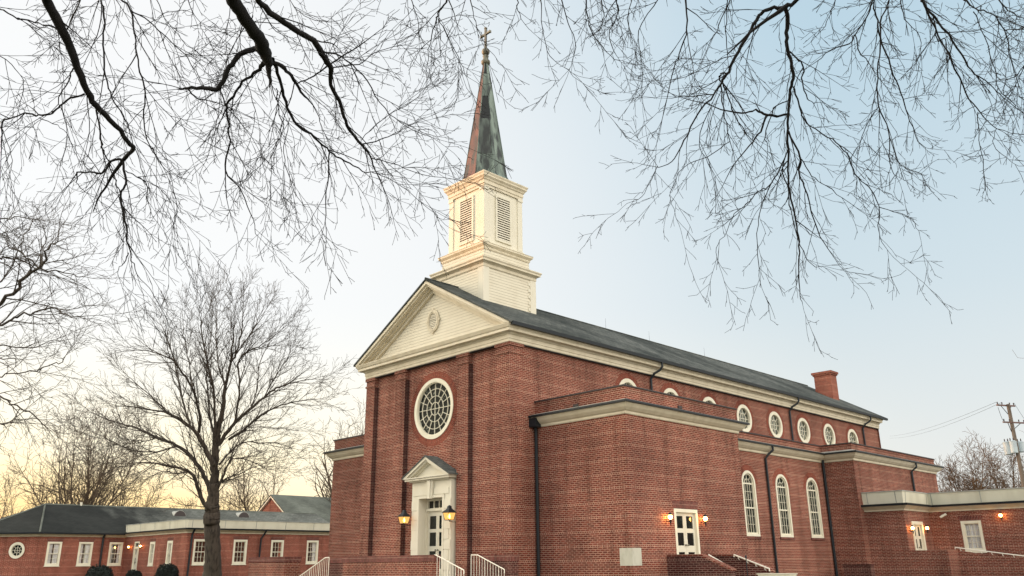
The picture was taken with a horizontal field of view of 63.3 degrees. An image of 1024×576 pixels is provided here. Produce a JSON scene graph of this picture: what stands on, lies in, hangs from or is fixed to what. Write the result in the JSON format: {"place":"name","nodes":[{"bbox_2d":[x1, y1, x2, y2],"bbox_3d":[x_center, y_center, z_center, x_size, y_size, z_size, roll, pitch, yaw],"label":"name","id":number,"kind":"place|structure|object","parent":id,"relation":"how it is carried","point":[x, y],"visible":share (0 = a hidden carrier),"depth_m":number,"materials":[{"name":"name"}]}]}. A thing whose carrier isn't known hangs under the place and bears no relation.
{"place":"outdoors","nodes":[
{"label":"outdoors","id":0,"kind":"place"},
{"bbox_2d":[0,502,329,575],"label":"hall building","id":1,"kind":"structure","parent":0,"point":[47,539],"depth_m":61.73,"materials":[{"name":"brick"}]},
{"bbox_2d":[8,541,25,559],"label":"round window","id":2,"kind":"structure","parent":1,"relation":"in","point":[17,549],"depth_m":60.11,"materials":[{"name":"paint"}]},
{"bbox_2d":[43,538,63,566],"bbox_3d":[-33.760,19.411,60.971,1.180,1.970,0.800,17,-25,-42],"label":"sash window","id":3,"kind":"structure","parent":1,"relation":"in","point":[52,559],"depth_m":60.80,"materials":[{"name":"paint"}]},
{"bbox_2d":[76,539,94,565],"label":"sash window","id":4,"kind":"structure","parent":1,"relation":"in","point":[85,548],"depth_m":62.27,"materials":[{"name":"paint"}]},
{"bbox_2d":[107,539,124,565],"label":"sash window","id":5,"kind":"structure","parent":1,"relation":"in","point":[116,545],"depth_m":63.80,"materials":[{"name":"paint"}]},
{"bbox_2d":[131,547,138,569],"bbox_3d":[-28.222,20.336,62.311,0.140,1.650,0.900,17,-25,-42],"label":"double door","id":6,"kind":"structure","parent":1,"relation":"in","point":[136,550],"depth_m":62.40,"materials":[{"name":"paint"}]},
{"bbox_2d":[134,541,139,547],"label":"transom window","id":7,"kind":"structure","parent":1,"relation":"in","point":[137,544],"depth_m":62.71,"materials":[{"name":"paint"}]},
{"bbox_2d":[148,538,156,565],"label":"sash window","id":8,"kind":"structure","parent":1,"relation":"in","point":[152,541],"depth_m":60.54,"materials":[{"name":"paint"}]},
{"bbox_2d":[165,537,173,563],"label":"sash window","id":9,"kind":"structure","parent":1,"relation":"in","point":[170,539],"depth_m":58.52,"materials":[{"name":"paint"}]},
{"bbox_2d":[192,535,204,564],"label":"sash window","id":10,"kind":"structure","parent":1,"relation":"in","point":[198,540],"depth_m":57.46,"materials":[{"name":"paint"}]},
{"bbox_2d":[231,536,248,564],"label":"sash window","id":11,"kind":"structure","parent":1,"relation":"in","point":[238,540],"depth_m":59.51,"materials":[{"name":"paint"}]},
{"bbox_2d":[270,537,284,556],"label":"sash window","id":12,"kind":"structure","parent":1,"relation":"in","point":[275,541],"depth_m":61.53,"materials":[{"name":"paint"}]},
{"bbox_2d":[306,537,319,563],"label":"sash window","id":13,"kind":"structure","parent":1,"relation":"in","point":[312,546],"depth_m":63.36,"materials":[{"name":"paint"}]},
{"bbox_2d":[0,0,1023,516],"label":"sky","id":14,"kind":"structure","parent":0,"point":[902,360],"materials":[{"name":"blue"}]},
{"bbox_2d":[323,27,943,575],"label":"church","id":15,"kind":"structure","parent":0,"point":[503,415],"depth_m":34.45,"materials":[{"name":"brick"}]},
{"bbox_2d":[397,510,410,525],"bbox_3d":[-4.292,9.256,33.478,0.541,0.620,0.402,17,-25,-42],"label":"wall lantern","id":16,"kind":"object","parent":15,"relation":"attached to","point":[404,516],"depth_m":33.35,"materials":[{"name":"yellow glass"}]},
{"bbox_2d":[425,510,441,575],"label":"double door","id":17,"kind":"structure","parent":15,"relation":"in","point":[433,519],"depth_m":32.97,"materials":[{"name":"paint"}]},
{"bbox_2d":[411,371,456,446],"bbox_3d":[-3.212,5.008,34.478,0.155,3.120,3.120,17,-25,-42],"label":"rose window","id":18,"kind":"structure","parent":15,"relation":"in","point":[434,402],"depth_m":34.50,"materials":[{"name":"paint"}]},
{"bbox_2d":[426,498,441,510],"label":"transom window","id":19,"kind":"structure","parent":15,"relation":"in","point":[432,504],"depth_m":33.27,"materials":[{"name":"paint"}]},
{"bbox_2d":[442,505,456,521],"bbox_3d":[-2.317,8.533,31.408,0.541,0.620,0.402,17,-25,-42],"label":"wall lantern","id":20,"kind":"object","parent":15,"relation":"attached to","point":[449,512],"depth_m":31.28,"materials":[{"name":"yellow glass"}]},
{"bbox_2d":[615,373,638,386],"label":"round window","id":21,"kind":"structure","parent":15,"relation":"in","point":[625,378],"depth_m":36.55,"materials":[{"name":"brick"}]},
{"bbox_2d":[666,513,672,524],"bbox_3d":[5.480,8.054,28.998,0.177,0.440,0.296,17,-25,-42],"label":"wall sconce","id":22,"kind":"object","parent":15,"relation":"attached to","point":[670,516],"depth_m":28.92,"materials":[{"name":"white glass"}]},
{"bbox_2d":[660,383,680,395],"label":"round window","id":23,"kind":"structure","parent":15,"relation":"in","point":[669,388],"depth_m":38.70,"materials":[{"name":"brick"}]},
{"bbox_2d":[674,508,700,553],"bbox_3d":[6.246,9.141,29.714,1.468,2.380,0.140,17,-25,-42],"label":"double door","id":24,"kind":"structure","parent":15,"relation":"in","point":[686,520],"depth_m":29.94,"materials":[{"name":"paint"}]},
{"bbox_2d":[701,514,707,526],"bbox_3d":[7.038,8.517,30.448,0.177,0.440,0.296,17,-25,-42],"label":"wall sconce","id":25,"kind":"object","parent":15,"relation":"attached to","point":[705,518],"depth_m":30.37,"materials":[{"name":"white glass"}]},
{"bbox_2d":[699,392,718,404],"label":"round window","id":26,"kind":"structure","parent":15,"relation":"in","point":[706,396],"depth_m":40.83,"materials":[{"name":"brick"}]},
{"bbox_2d":[734,400,753,432],"bbox_3d":[11.907,6.723,42.769,1.920,1.920,0.155,17,-25,-42],"label":"round window","id":27,"kind":"structure","parent":15,"relation":"in","point":[743,413],"depth_m":42.94,"materials":[{"name":"paint"}]},
{"bbox_2d":[741,464,761,538],"bbox_3d":[10.337,9.290,36.214,1.640,3.140,0.170,17,-25,-42],"label":"arched window","id":28,"kind":"structure","parent":15,"relation":"in","point":[749,479],"depth_m":36.29,"materials":[{"name":"paint"}]},
{"bbox_2d":[766,407,784,437],"bbox_3d":[14.196,7.405,44.900,1.920,1.920,0.155,17,-25,-42],"label":"round window","id":29,"kind":"structure","parent":15,"relation":"in","point":[774,421],"depth_m":44.99,"materials":[{"name":"paint"}]},
{"bbox_2d":[772,469,794,539],"bbox_3d":[12.440,9.907,38.175,1.680,3.160,0.170,17,-25,-42],"label":"arched window","id":30,"kind":"structure","parent":15,"relation":"in","point":[780,480],"depth_m":38.22,"materials":[{"name":"paint"}]},
{"bbox_2d":[795,414,811,443],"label":"round window","id":31,"kind":"structure","parent":15,"relation":"in","point":[802,426],"depth_m":47.10,"materials":[{"name":"paint"}]},
{"bbox_2d":[803,472,824,539],"bbox_3d":[14.556,10.528,40.148,1.720,3.180,0.170,17,-25,-42],"label":"arched window","id":32,"kind":"structure","parent":15,"relation":"in","point":[810,483],"depth_m":40.20,"materials":[{"name":"paint"}]},
{"bbox_2d":[821,420,836,444],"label":"round window","id":33,"kind":"structure","parent":15,"relation":"in","point":[828,432],"depth_m":49.22,"materials":[{"name":"paint"}]},
{"bbox_2d":[846,425,859,443],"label":"round window","id":34,"kind":"structure","parent":15,"relation":"in","point":[851,433],"depth_m":51.41,"materials":[{"name":"paint"}]},
{"bbox_2d":[861,487,1023,575],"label":"annex building","id":35,"kind":"structure","parent":0,"point":[971,519],"depth_m":39.35,"materials":[{"name":"brick"}]},
{"bbox_2d":[911,521,926,549],"bbox_3d":[19.320,12.109,39.423,1.318,1.990,0.140,17,-25,-42],"label":"double door","id":36,"kind":"structure","parent":35,"relation":"in","point":[919,536],"depth_m":39.65,"materials":[{"name":"paint"}]},
{"bbox_2d":[957,515,986,552],"bbox_3d":[21.906,11.694,39.472,0.168,1.700,1.100,17,-25,-42],"label":"sash window","id":37,"kind":"structure","parent":35,"relation":"in","point":[972,532],"depth_m":39.50,"materials":[{"name":"paint"}]},
{"label":"ground","id":38,"kind":"structure","parent":0,"visible":0},
{"bbox_2d":[0,462,69,517],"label":"bare tree","id":39,"kind":"object","parent":38,"relation":"on","point":[5,503],"visible":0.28,"depth_m":97.43,"materials":[{"name":"brown plant"}]},
{"bbox_2d":[0,181,149,459],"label":"bare tree","id":40,"kind":"object","parent":38,"relation":"on","point":[41,263],"visible":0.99,"depth_m":22.93,"materials":[{"name":"brown plant"}]},
{"bbox_2d":[0,381,168,506],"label":"bare tree","id":41,"kind":"object","parent":38,"relation":"on","point":[85,498],"visible":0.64,"depth_m":91.05,"materials":[{"name":"brown plant"}]},
{"bbox_2d":[85,564,113,575],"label":"evergreen shrub","id":42,"kind":"object","parent":38,"relation":"on","point":[102,570],"visible":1,"depth_m":49.52,"materials":[{"name":"green plant"}]},
{"bbox_2d":[45,450,172,506],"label":"bare tree","id":43,"kind":"object","parent":38,"relation":"on","point":[151,503],"visible":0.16,"depth_m":100.64,"materials":[{"name":"brown plant"}]},
{"bbox_2d":[125,569,142,575],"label":"evergreen shrub","id":44,"kind":"object","parent":38,"relation":"on","point":[132,572],"visible":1,"depth_m":49.69,"materials":[{"name":"green plant"}]},
{"bbox_2d":[154,562,178,575],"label":"evergreen shrub","id":45,"kind":"object","parent":38,"relation":"on","point":[168,569],"visible":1,"depth_m":49.56,"materials":[{"name":"green plant"}]},
{"bbox_2d":[177,497,197,508],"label":"bare tree","id":46,"kind":"object","parent":38,"relation":"on","point":[190,503],"visible":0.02,"depth_m":92.81,"materials":[{"name":"brown plant"}]},
{"bbox_2d":[52,252,360,575],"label":"bare tree","id":47,"kind":"object","parent":38,"relation":"on","point":[212,566],"visible":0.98,"depth_m":42.62,"materials":[{"name":"brown plant"}]},
{"bbox_2d":[200,476,266,510],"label":"bare tree","id":48,"kind":"object","parent":38,"relation":"on","point":[235,499],"visible":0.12,"depth_m":108.38,"materials":[{"name":"brown plant"}]},
{"bbox_2d":[202,426,289,510],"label":"bare tree","id":49,"kind":"object","parent":38,"relation":"on","point":[246,507],"visible":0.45,"depth_m":102.50,"materials":[{"name":"brown plant"}]},
{"bbox_2d":[248,557,301,575],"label":"garden wall","id":50,"kind":"structure","parent":38,"relation":"on","point":[274,566],"depth_m":36.05,"materials":[{"name":"brick"}]},
{"bbox_2d":[0,0,560,365],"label":"shade tree","id":51,"kind":"object","parent":38,"relation":"on","point":[256,35],"visible":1,"depth_m":8.87,"materials":[{"name":"brown plant"}]},
{"bbox_2d":[257,494,330,556],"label":"gabled building","id":52,"kind":"structure","parent":38,"relation":"on","point":[320,507],"depth_m":89.83,"materials":[{"name":"brick"}]},
{"bbox_2d":[300,557,329,575],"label":"stair railing","id":53,"kind":"object","parent":38,"relation":"on","point":[317,566],"visible":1,"depth_m":33.80,"materials":[{"name":"white metal"}]},
{"bbox_2d":[305,416,363,496],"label":"bare tree","id":54,"kind":"object","parent":38,"relation":"on","point":[327,475],"visible":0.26,"depth_m":100.43,"materials":[{"name":"brown plant"}]},
{"bbox_2d":[328,558,342,575],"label":"stair wall","id":55,"kind":"structure","parent":38,"relation":"on","point":[335,566],"depth_m":34.83,"materials":[{"name":"brick"}]},
{"bbox_2d":[307,395,365,502],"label":"bare tree","id":56,"kind":"object","parent":38,"relation":"on","point":[324,485],"visible":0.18,"depth_m":93.66,"materials":[{"name":"brown plant"}]},
{"bbox_2d":[342,555,440,575],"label":"terrace wall","id":57,"kind":"structure","parent":38,"relation":"on","point":[414,565],"depth_m":30.28,"materials":[{"name":"brick"}]},
{"bbox_2d":[434,554,463,575],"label":"stair railing","id":58,"kind":"object","parent":57,"relation":"attached to","point":[447,566],"visible":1,"depth_m":28.27,"materials":[{"name":"white metal"}]},
{"bbox_2d":[478,554,519,575],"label":"stair wall","id":59,"kind":"structure","parent":38,"relation":"on","point":[508,563],"depth_m":28.95,"materials":[{"name":"brick"}]},
{"bbox_2d":[666,554,735,575],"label":"cheek wall","id":60,"kind":"structure","parent":38,"relation":"on","point":[692,565],"depth_m":27.75,"materials":[{"name":"brick"}]},
{"bbox_2d":[709,554,774,575],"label":"cheek wall","id":61,"kind":"structure","parent":38,"relation":"on","point":[737,564],"depth_m":29.20,"materials":[{"name":"brick"}]},
{"bbox_2d":[733,554,769,570],"bbox_3d":[8.348,9.553,28.916,0.117,0.578,1.370,17,-25,-42],"label":"wall handrail","id":62,"kind":"object","parent":61,"relation":"attached to","point":[734,555],"depth_m":28.85,"materials":[{"name":"white metal"}]},
{"bbox_2d":[521,0,1023,359],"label":"shade tree","id":63,"kind":"object","parent":38,"relation":"on","point":[781,9],"visible":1,"depth_m":9.47,"materials":[{"name":"brown plant"}]},
{"bbox_2d":[842,564,874,575],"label":"planter wall","id":64,"kind":"structure","parent":38,"relation":"on","point":[858,570],"depth_m":38.20,"materials":[{"name":"brick"}]},
{"bbox_2d":[910,550,1023,575],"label":"ramp wall","id":65,"kind":"structure","parent":38,"relation":"on","point":[943,563],"depth_m":37.40,"materials":[{"name":"brick"}]},
{"bbox_2d":[955,547,1023,556],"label":"wall handrail","id":66,"kind":"object","parent":65,"relation":"attached to","point":[989,551],"depth_m":37.02,"materials":[{"name":"white metal"}]},
{"bbox_2d":[934,428,1023,491],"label":"bare tree","id":67,"kind":"object","parent":38,"relation":"on","point":[975,484],"visible":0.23,"depth_m":77.47,"materials":[{"name":"brown plant"}]},
{"bbox_2d":[948,444,1023,489],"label":"bare tree","id":68,"kind":"object","parent":38,"relation":"on","point":[1000,484],"visible":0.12,"depth_m":83.28,"materials":[{"name":"brown plant"}]},
{"bbox_2d":[996,402,1023,486],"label":"utility pole","id":69,"kind":"object","parent":38,"relation":"on","point":[1013,446],"visible":1,"depth_m":70.00,"materials":[{"name":"brown wood"}]},
{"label":"entrance steps","id":70,"kind":"object","parent":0,"visible":0},
{"bbox_2d":[471,554,504,575],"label":"stair railing","id":71,"kind":"object","parent":70,"relation":"on","point":[487,565],"visible":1,"depth_m":29.30,"materials":[{"name":"white metal"}]},
{"label":"path","id":72,"kind":"structure","parent":0,"visible":0},
{"bbox_2d":[756,573,797,575],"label":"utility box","id":73,"kind":"object","parent":72,"relation":"on","point":[776,574],"visible":1,"depth_m":26.37,"materials":[{"name":"metal"}]}
]}

